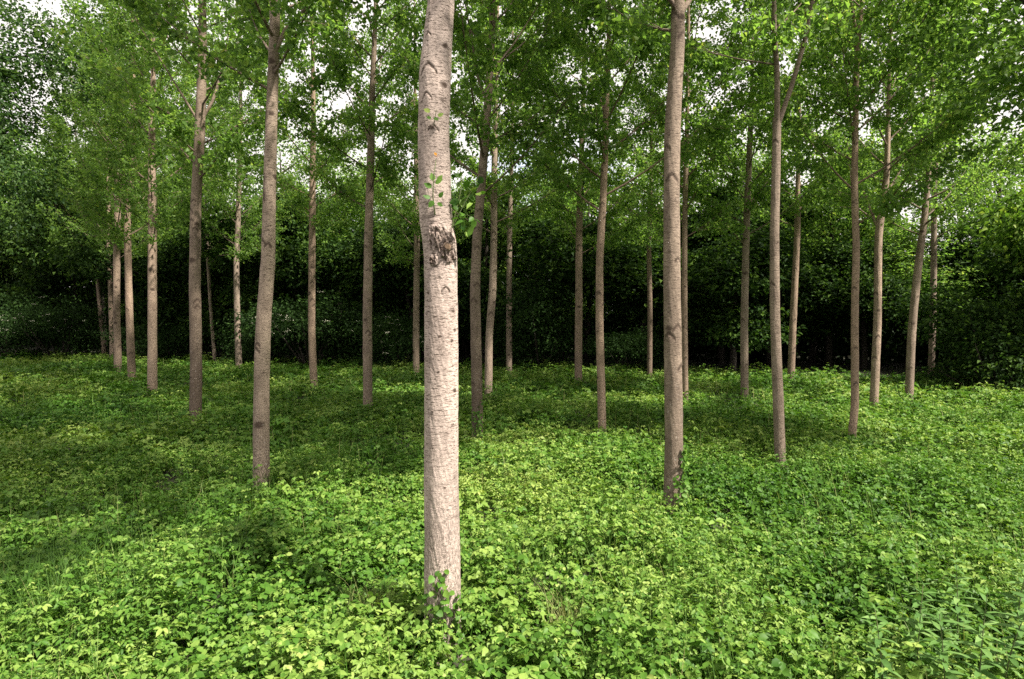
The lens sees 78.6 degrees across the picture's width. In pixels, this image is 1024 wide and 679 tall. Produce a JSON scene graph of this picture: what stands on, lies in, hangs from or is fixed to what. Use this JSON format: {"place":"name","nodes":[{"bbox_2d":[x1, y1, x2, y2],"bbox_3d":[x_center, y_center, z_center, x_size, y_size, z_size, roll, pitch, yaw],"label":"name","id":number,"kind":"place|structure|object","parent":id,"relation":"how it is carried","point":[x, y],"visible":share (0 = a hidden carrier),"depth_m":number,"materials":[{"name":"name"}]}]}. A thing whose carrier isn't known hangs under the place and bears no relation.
{"place":"outdoors","nodes":[
{"label":"outdoors","id":0,"kind":"place"},
{"bbox_2d":[333,570,412,629],"bbox_3d":[-1.072,1.985,4.780,0.753,0.578,0.633,0,3,0],"label":"dry grass tuft","id":1,"kind":"object","parent":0,"point":[380,596],"visible":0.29,"depth_m":4.80,"materials":[{"name":"green plant"}]},
{"bbox_2d":[0,320,1023,678],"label":"ground","id":2,"kind":"structure","parent":0,"point":[820,364],"depth_m":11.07,"materials":[{"name":"green plant"}]},
{"bbox_2d":[0,153,26,198],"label":"broadleaf tree","id":3,"kind":"object","parent":2,"relation":"on","point":[10,172],"visible":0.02,"depth_m":38.85,"materials":[{"name":"green plant"}]},
{"bbox_2d":[0,210,56,315],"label":"broadleaf tree","id":4,"kind":"object","parent":2,"relation":"on","point":[9,279],"visible":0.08,"depth_m":35.51,"materials":[{"name":"green plant"}]},
{"bbox_2d":[0,136,60,348],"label":"broadleaf tree","id":5,"kind":"object","parent":2,"relation":"on","point":[16,195],"visible":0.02,"depth_m":40.01,"materials":[{"name":"green plant"}]},
{"bbox_2d":[0,288,84,357],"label":"shrub","id":6,"kind":"object","parent":2,"relation":"on","point":[6,346],"visible":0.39,"depth_m":30.63,"materials":[{"name":"green plant"}]},
{"bbox_2d":[0,141,90,352],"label":"broadleaf tree","id":7,"kind":"object","parent":2,"relation":"on","point":[10,268],"visible":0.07,"depth_m":34.19,"materials":[{"name":"green plant"}]},
{"bbox_2d":[1,129,102,349],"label":"broadleaf tree","id":8,"kind":"object","parent":2,"relation":"on","point":[76,184],"depth_m":37.93,"materials":[{"name":"green plant"}]},
{"bbox_2d":[0,181,112,353],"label":"broadleaf tree","id":9,"kind":"object","parent":2,"relation":"on","point":[38,279],"visible":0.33,"depth_m":31.31,"materials":[{"name":"green plant"}]},
{"bbox_2d":[0,293,125,356],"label":"flowering shrub","id":10,"kind":"object","parent":2,"relation":"on","point":[33,324],"visible":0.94,"depth_m":29.75,"materials":[{"name":"green plant"}]},
{"bbox_2d":[0,0,135,243],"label":"broadleaf tree","id":11,"kind":"object","parent":2,"relation":"on","point":[14,77],"visible":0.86,"depth_m":19.39,"materials":[{"name":"green plant"}]},
{"bbox_2d":[27,32,115,355],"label":"poplar tree","id":12,"kind":"object","parent":2,"relation":"on","point":[98,291],"visible":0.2,"depth_m":30.07,"materials":[{"name":"green plant"}]},
{"bbox_2d":[31,3,158,356],"bbox_3d":[-19.170,-7.546,29.137,4.985,17.494,5.377,-2,4,-41],"label":"poplar tree","id":13,"kind":"object","parent":2,"relation":"on","point":[97,243],"visible":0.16,"depth_m":28.78,"materials":[{"name":"green plant"}]},
{"bbox_2d":[37,0,183,371],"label":"poplar tree","id":14,"kind":"object","parent":2,"relation":"on","point":[116,311],"visible":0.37,"depth_m":24.14,"materials":[{"name":"green plant"}]},
{"bbox_2d":[77,157,145,350],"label":"broadleaf tree","id":15,"kind":"object","parent":2,"relation":"on","point":[103,307],"visible":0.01,"depth_m":37.49,"materials":[{"name":"green plant"}]},
{"bbox_2d":[52,128,171,339],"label":"broadleaf tree","id":16,"kind":"object","parent":2,"relation":"on","point":[135,191],"depth_m":36.76,"materials":[{"name":"green plant"}]},
{"bbox_2d":[32,0,197,380],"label":"poplar tree","id":17,"kind":"object","parent":2,"relation":"on","point":[124,235],"visible":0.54,"depth_m":20.60,"materials":[{"name":"green plant"}]},
{"bbox_2d":[71,226,174,349],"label":"broadleaf tree","id":18,"kind":"object","parent":2,"relation":"on","point":[103,289],"visible":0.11,"depth_m":32.29,"materials":[{"name":"green plant"}]},
{"bbox_2d":[30,227,241,353],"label":"broadleaf tree","id":19,"kind":"object","parent":2,"relation":"on","point":[168,257],"visible":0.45,"depth_m":30.12,"materials":[{"name":"green plant"}]},
{"bbox_2d":[38,0,248,396],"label":"poplar tree","id":20,"kind":"object","parent":2,"relation":"on","point":[153,188],"visible":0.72,"depth_m":16.91,"materials":[{"name":"green plant"}]},
{"bbox_2d":[79,318,219,360],"bbox_3d":[-16.394,0.111,29.009,4.669,2.342,5.506,1,3,19],"label":"shrub","id":21,"kind":"object","parent":2,"relation":"on","point":[164,345],"visible":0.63,"depth_m":28.68,"materials":[{"name":"green plant"}]},
{"bbox_2d":[131,169,226,352],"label":"broadleaf tree","id":22,"kind":"object","parent":2,"relation":"on","point":[175,241],"visible":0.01,"depth_m":34.22,"materials":[{"name":"green plant"}]},
{"bbox_2d":[35,0,354,426],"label":"poplar tree","id":23,"kind":"object","parent":2,"relation":"on","point":[176,125],"visible":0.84,"depth_m":12.32,"materials":[{"name":"green plant"}]},
{"bbox_2d":[146,22,257,364],"bbox_3d":[-13.558,-6.478,27.343,4.434,15.531,5.077,0,3,0],"label":"poplar tree","id":24,"kind":"object","parent":2,"relation":"on","point":[208,270],"visible":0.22,"depth_m":27.28,"materials":[{"name":"green plant"}]},
{"bbox_2d":[157,147,261,352],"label":"broadleaf tree","id":25,"kind":"object","parent":2,"relation":"on","point":[205,294],"visible":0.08,"depth_m":33.31,"materials":[{"name":"green plant"}]},
{"bbox_2d":[185,248,249,351],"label":"broadleaf tree","id":26,"kind":"object","parent":2,"relation":"on","point":[223,297],"visible":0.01,"depth_m":34.10,"materials":[{"name":"green plant"}]},
{"bbox_2d":[158,214,320,355],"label":"broadleaf tree","id":27,"kind":"object","parent":2,"relation":"on","point":[225,265],"visible":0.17,"depth_m":30.06,"materials":[{"name":"green plant"}]},
{"bbox_2d":[173,0,309,369],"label":"poplar tree","id":28,"kind":"object","parent":2,"relation":"on","point":[214,199],"visible":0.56,"depth_m":24.66,"materials":[{"name":"green plant"}]},
{"bbox_2d":[101,0,389,499],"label":"poplar tree","id":29,"kind":"object","parent":2,"relation":"on","point":[256,14],"visible":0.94,"depth_m":7.96,"materials":[{"name":"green plant"}]},
{"bbox_2d":[202,296,308,364],"bbox_3d":[-11.115,-0.249,26.990,4.821,3.281,6.593,0,3,0],"label":"shrub","id":30,"kind":"object","parent":2,"relation":"on","point":[247,351],"visible":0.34,"depth_m":26.52,"materials":[{"name":"green plant"}]},
{"bbox_2d":[165,188,357,357],"bbox_3d":[-10.268,-2.922,28.969,7.982,8.292,8.994,0,3,0],"label":"broadleaf tree","id":31,"kind":"object","parent":2,"relation":"on","point":[296,249],"visible":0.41,"depth_m":27.59,"materials":[{"name":"green plant"}]},
{"bbox_2d":[216,124,355,354],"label":"broadleaf tree","id":32,"kind":"object","parent":2,"relation":"on","point":[303,160],"visible":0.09,"depth_m":34.62,"materials":[{"name":"green plant"}]},
{"bbox_2d":[212,286,379,364],"bbox_3d":[-8.631,-0.375,25.784,6.083,3.673,8.398,0,3,0],"label":"flowering shrub","id":33,"kind":"object","parent":2,"relation":"on","point":[286,318],"visible":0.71,"depth_m":25.43,"materials":[{"name":"green plant"}]},
{"bbox_2d":[207,0,406,387],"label":"poplar tree","id":34,"kind":"object","parent":2,"relation":"on","point":[299,197],"visible":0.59,"depth_m":18.63,"materials":[{"name":"green plant"}]},
{"bbox_2d":[241,185,373,351],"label":"broadleaf tree","id":35,"kind":"object","parent":2,"relation":"on","point":[323,285],"visible":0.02,"depth_m":34.10,"materials":[{"name":"green plant"}]},
{"bbox_2d":[276,157,381,356],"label":"broadleaf tree","id":36,"kind":"object","parent":2,"relation":"on","point":[345,208],"visible":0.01,"depth_m":31.71,"materials":[{"name":"green plant"}]},
{"bbox_2d":[278,150,409,347],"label":"broadleaf tree","id":37,"kind":"object","parent":2,"relation":"on","point":[332,230],"visible":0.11,"depth_m":32.16,"materials":[{"name":"green plant"}]},
{"bbox_2d":[317,232,423,340],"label":"broadleaf tree","id":38,"kind":"object","parent":2,"relation":"on","point":[353,265],"visible":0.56,"depth_m":27.62,"materials":[{"name":"green plant"}]},
{"bbox_2d":[261,0,484,407],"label":"poplar tree","id":39,"kind":"object","parent":2,"relation":"on","point":[369,127],"visible":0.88,"depth_m":14.27,"materials":[{"name":"green plant"}]},
{"bbox_2d":[332,158,419,352],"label":"broadleaf tree","id":40,"kind":"object","parent":2,"relation":"on","point":[392,197],"visible":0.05,"depth_m":31.08,"materials":[{"name":"green plant"}]},
{"bbox_2d":[334,305,423,370],"bbox_3d":[-4.787,0.031,25.425,4.572,2.928,5.843,0,3,0],"label":"flowering shrub","id":41,"kind":"object","parent":2,"relation":"on","point":[394,341],"visible":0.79,"depth_m":24.77,"materials":[{"name":"green plant"}]},
{"bbox_2d":[336,213,487,361],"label":"broadleaf tree","id":42,"kind":"object","parent":2,"relation":"on","point":[408,302],"visible":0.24,"depth_m":27.90,"materials":[{"name":"green plant"}]},
{"bbox_2d":[355,0,472,374],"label":"poplar tree","id":43,"kind":"object","parent":2,"relation":"on","point":[409,207],"visible":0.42,"depth_m":22.62,"materials":[{"name":"green plant"}]},
{"bbox_2d":[380,211,516,324],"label":"broadleaf tree","id":44,"kind":"object","parent":2,"relation":"on","point":[410,217],"visible":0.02,"depth_m":30.55,"materials":[{"name":"green plant"}]},
{"bbox_2d":[418,0,485,663],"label":"poplar tree","id":45,"kind":"object","parent":2,"relation":"on","point":[441,504],"visible":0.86,"depth_m":4.35,"materials":[{"name":"beige plant"}]},
{"bbox_2d":[413,569,466,669],"bbox_3d":[-0.507,1.996,4.410,0.390,0.768,0.250,0,3,0],"label":"creeper","id":46,"kind":"object","parent":45,"relation":"attached to","point":[438,610],"visible":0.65,"depth_m":4.39,"materials":[{"name":"green plant"}]},
{"bbox_2d":[392,182,533,362],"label":"broadleaf tree","id":47,"kind":"object","parent":2,"relation":"on","point":[463,282],"visible":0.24,"depth_m":26.65,"materials":[{"name":"green plant"}]},
{"bbox_2d":[342,0,616,437],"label":"poplar tree","id":48,"kind":"object","parent":2,"relation":"on","point":[470,30],"visible":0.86,"depth_m":10.95,"materials":[{"name":"green plant"}]},
{"bbox_2d":[465,400,489,448],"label":"creeper","id":49,"kind":"object","parent":48,"relation":"attached to","point":[480,428],"visible":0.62,"depth_m":11.18,"materials":[{"name":"green plant"}]},
{"bbox_2d":[421,162,541,355],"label":"broadleaf tree","id":50,"kind":"object","parent":2,"relation":"on","point":[465,351],"depth_m":33.34,"materials":[{"name":"green plant"}]},
{"bbox_2d":[0,164,992,365],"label":"woodland","id":51,"kind":"object","parent":2,"relation":"on","point":[893,342],"visible":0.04,"depth_m":31.59,"materials":[{"name":"green plant"}]},
{"bbox_2d":[406,0,600,398],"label":"poplar tree","id":52,"kind":"object","parent":2,"relation":"on","point":[491,208],"visible":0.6,"depth_m":16.98,"materials":[{"name":"green plant"}]},
{"bbox_2d":[0,349,1023,678],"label":"ground cover","id":53,"kind":"object","parent":2,"relation":"on","point":[290,629],"visible":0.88,"depth_m":6.43,"materials":[{"name":"green plant"}]},
{"bbox_2d":[452,1,576,370],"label":"poplar tree","id":54,"kind":"object","parent":2,"relation":"on","point":[508,230],"visible":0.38,"depth_m":22.95,"materials":[{"name":"green plant"}]},
{"bbox_2d":[467,272,595,371],"bbox_3d":[0.934,-0.574,24.597,5.531,4.265,7.677,0,3,0],"label":"shrub","id":55,"kind":"object","parent":2,"relation":"on","point":[551,338],"visible":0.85,"depth_m":24.10,"materials":[{"name":"green plant"}]},
{"bbox_2d":[464,160,617,359],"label":"broadleaf tree","id":56,"kind":"object","parent":2,"relation":"on","point":[532,199],"visible":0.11,"depth_m":28.93,"materials":[{"name":"green plant"}]},
{"bbox_2d":[481,210,662,364],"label":"broadleaf tree","id":57,"kind":"object","parent":2,"relation":"on","point":[555,247],"visible":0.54,"depth_m":24.55,"materials":[{"name":"green plant"}]},
{"bbox_2d":[515,169,661,361],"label":"broadleaf tree","id":58,"kind":"object","parent":2,"relation":"on","point":[587,333],"visible":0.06,"depth_m":29.94,"materials":[{"name":"green plant"}]},
{"bbox_2d":[514,0,666,384],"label":"poplar tree","id":59,"kind":"object","parent":2,"relation":"on","point":[562,214],"visible":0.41,"depth_m":19.61,"materials":[{"name":"green plant"}]},
{"bbox_2d":[562,325,688,371],"bbox_3d":[4.356,0.426,24.185,4.329,2.057,5.999,2,3,29],"label":"shrub","id":60,"kind":"object","parent":2,"relation":"on","point":[618,347],"visible":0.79,"depth_m":23.72,"materials":[{"name":"green plant"}]},
{"bbox_2d":[561,0,691,518],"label":"poplar tree","id":61,"kind":"object","parent":2,"relation":"on","point":[624,22],"visible":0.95,"depth_m":7.02,"materials":[{"name":"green plant"}]},
{"bbox_2d":[673,435,692,519],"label":"creeper","id":62,"kind":"object","parent":61,"relation":"attached to","point":[685,480],"visible":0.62,"depth_m":7.06,"materials":[{"name":"green plant"}]},
{"bbox_2d":[492,0,773,439],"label":"poplar tree","id":63,"kind":"object","parent":2,"relation":"on","point":[594,56],"visible":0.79,"depth_m":11.56,"materials":[{"name":"green plant"}]},
{"bbox_2d":[568,236,716,367],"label":"broadleaf tree","id":64,"kind":"object","parent":2,"relation":"on","point":[636,311],"visible":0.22,"depth_m":25.90,"materials":[{"name":"green plant"}]},
{"bbox_2d":[588,0,723,374],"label":"poplar tree","id":65,"kind":"object","parent":2,"relation":"on","point":[647,234],"visible":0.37,"depth_m":21.40,"materials":[{"name":"green plant"}]},
{"bbox_2d":[596,112,768,317],"bbox_3d":[6.998,-4.108,27.919,8.156,10.794,7.084,0,3,0],"label":"broadleaf tree","id":66,"kind":"object","parent":2,"relation":"on","point":[631,171],"visible":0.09,"depth_m":26.68,"materials":[{"name":"green plant"}]},
{"bbox_2d":[580,0,786,399],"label":"poplar tree","id":67,"kind":"object","parent":2,"relation":"on","point":[659,84],"visible":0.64,"depth_m":15.48,"materials":[{"name":"green plant"}]},
{"bbox_2d":[592,221,822,372],"bbox_3d":[7.632,-1.603,25.200,6.368,5.975,8.904,-2,3,-35],"label":"broadleaf tree","id":68,"kind":"object","parent":2,"relation":"on","point":[718,277],"visible":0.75,"depth_m":22.87,"materials":[{"name":"green plant"}]},
{"bbox_2d":[655,207,784,364],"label":"broadleaf tree","id":69,"kind":"object","parent":2,"relation":"on","point":[691,245],"visible":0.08,"depth_m":26.93,"materials":[{"name":"green plant"}]},
{"bbox_2d":[607,0,862,468],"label":"poplar tree","id":70,"kind":"object","parent":2,"relation":"on","point":[788,25],"visible":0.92,"depth_m":9.20,"materials":[{"name":"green plant"}]},
{"bbox_2d":[658,138,825,360],"bbox_3d":[11.095,-4.600,29.920,8.991,11.585,7.268,0,3,0],"label":"broadleaf tree","id":71,"kind":"object","parent":2,"relation":"on","point":[738,356],"visible":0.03,"depth_m":30.44,"materials":[{"name":"green plant"}]},
{"bbox_2d":[649,0,851,399],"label":"poplar tree","id":72,"kind":"object","parent":2,"relation":"on","point":[760,193],"visible":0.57,"depth_m":16.94,"materials":[{"name":"green plant"}]},
{"bbox_2d":[680,178,862,366],"bbox_3d":[10.714,-2.836,27.250,7.088,8.280,7.424,0,3,0],"label":"broadleaf tree","id":73,"kind":"object","parent":2,"relation":"on","point":[804,274],"visible":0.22,"depth_m":25.80,"materials":[{"name":"green plant"}]},
{"bbox_2d":[727,1,896,378],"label":"poplar tree","id":74,"kind":"object","parent":2,"relation":"on","point":[793,311],"visible":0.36,"depth_m":20.46,"materials":[{"name":"green plant"}]},
{"bbox_2d":[760,165,915,362],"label":"broadleaf tree","id":75,"kind":"object","parent":2,"relation":"on","point":[812,358],"visible":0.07,"depth_m":27.41,"materials":[{"name":"green plant"}]},
{"bbox_2d":[760,236,929,368],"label":"broadleaf tree","id":76,"kind":"object","parent":2,"relation":"on","point":[840,254],"visible":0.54,"depth_m":24.96,"materials":[{"name":"green plant"}]},
{"bbox_2d":[754,127,953,366],"bbox_3d":[13.934,-3.861,26.309,7.131,10.448,6.665,-2,3,-31],"label":"broadleaf tree","id":77,"kind":"object","parent":2,"relation":"on","point":[832,217],"visible":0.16,"depth_m":26.02,"materials":[{"name":"green plant"}]},
{"bbox_2d":[854,604,904,678],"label":"tall weed","id":78,"kind":"object","parent":2,"relation":"on","point":[885,662],"visible":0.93,"depth_m":3.84,"materials":[{"name":"green plant"}]},
{"bbox_2d":[742,0,1021,438],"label":"poplar tree","id":79,"kind":"object","parent":2,"relation":"on","point":[803,126],"visible":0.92,"depth_m":10.80,"materials":[{"name":"green plant"}]},
{"bbox_2d":[783,0,1023,408],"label":"poplar tree","id":80,"kind":"object","parent":2,"relation":"on","point":[877,328],"visible":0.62,"depth_m":14.50,"materials":[{"name":"green plant"}]},
{"bbox_2d":[809,0,1023,171],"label":"broadleaf tree","id":81,"kind":"object","parent":2,"relation":"on","point":[1011,9],"visible":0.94,"depth_m":9.44,"materials":[{"name":"green plant"}]},
{"bbox_2d":[894,582,938,664],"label":"tall weed","id":82,"kind":"object","parent":2,"relation":"on","point":[918,614],"visible":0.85,"depth_m":4.10,"materials":[{"name":"green plant"}]},
{"bbox_2d":[834,213,1002,367],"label":"broadleaf tree","id":83,"kind":"object","parent":2,"relation":"on","point":[943,276],"visible":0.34,"depth_m":24.32,"materials":[{"name":"green plant"}]},
{"bbox_2d":[823,0,1023,407],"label":"poplar tree","id":84,"kind":"object","parent":2,"relation":"on","point":[964,181],"visible":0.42,"depth_m":15.64,"materials":[{"name":"green plant"}]},
{"bbox_2d":[861,0,1020,374],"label":"poplar tree","id":85,"kind":"object","parent":2,"relation":"on","point":[936,188],"visible":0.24,"depth_m":20.81,"materials":[{"name":"green plant"}]},
{"bbox_2d":[918,608,971,678],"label":"tall weed","id":86,"kind":"object","parent":2,"relation":"on","point":[943,656],"visible":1,"depth_m":3.74,"materials":[{"name":"green plant"}]},
{"bbox_2d":[868,246,1023,396],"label":"shrub","id":87,"kind":"object","parent":2,"relation":"on","point":[989,355],"visible":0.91,"depth_m":18.12,"materials":[{"name":"green plant"}]},
{"bbox_2d":[933,559,977,658],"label":"tall weed","id":88,"kind":"object","parent":2,"relation":"on","point":[956,600],"visible":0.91,"depth_m":4.38,"materials":[{"name":"green plant"}]},
{"bbox_2d":[888,120,1023,297],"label":"broadleaf tree","id":89,"kind":"object","parent":2,"relation":"on","point":[1000,191],"visible":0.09,"depth_m":24.83,"materials":[{"name":"green plant"}]},
{"bbox_2d":[906,285,1023,385],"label":"flowering shrub","id":90,"kind":"object","parent":2,"relation":"on","point":[940,360],"visible":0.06,"depth_m":20.75,"materials":[{"name":"green plant"}]},
{"bbox_2d":[924,216,1012,279],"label":"broadleaf tree","id":91,"kind":"object","parent":2,"relation":"on","point":[959,238],"visible":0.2,"depth_m":24.43,"materials":[{"name":"green plant"}]},
{"bbox_2d":[922,279,1023,385],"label":"shrub","id":92,"kind":"object","parent":2,"relation":"on","point":[1012,283],"visible":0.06,"depth_m":19.96,"materials":[{"name":"green plant"}]},
{"bbox_2d":[937,232,1023,307],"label":"broadleaf tree","id":93,"kind":"object","parent":2,"relation":"on","point":[976,266],"visible":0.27,"depth_m":22.79,"materials":[{"name":"green plant"}]},
{"bbox_2d":[953,587,1013,678],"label":"tall weed","id":94,"kind":"object","parent":2,"relation":"on","point":[985,650],"visible":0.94,"depth_m":3.79,"materials":[{"name":"green plant"}]},
{"bbox_2d":[958,169,1023,358],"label":"broadleaf tree","id":95,"kind":"object","parent":2,"relation":"on","point":[1000,238],"visible":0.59,"depth_m":17.71,"materials":[{"name":"green plant"}]},
{"bbox_2d":[970,194,1022,309],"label":"broadleaf tree","id":96,"kind":"object","parent":2,"relation":"on","point":[1011,199],"visible":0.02,"depth_m":25.41,"materials":[{"name":"green plant"}]},
{"bbox_2d":[981,591,1023,677],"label":"tall weed","id":97,"kind":"object","parent":2,"relation":"on","point":[1017,643],"visible":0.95,"depth_m":3.94,"materials":[{"name":"green plant"}]},
{"bbox_2d":[992,562,1023,640],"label":"tall weed","id":98,"kind":"object","parent":2,"relation":"on","point":[1021,580],"visible":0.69,"depth_m":4.54,"materials":[{"name":"green plant"}]},
{"bbox_2d":[0,0,1023,266],"label":"sky","id":99,"kind":"structure","parent":0,"point":[56,7],"materials":[{"name":"white"}]},
{"bbox_2d":[536,578,595,647],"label":"dry grass tuft","id":100,"kind":"object","parent":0,"point":[575,613],"visible":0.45,"depth_m":4.64,"materials":[{"name":"green plant"}]}
]}

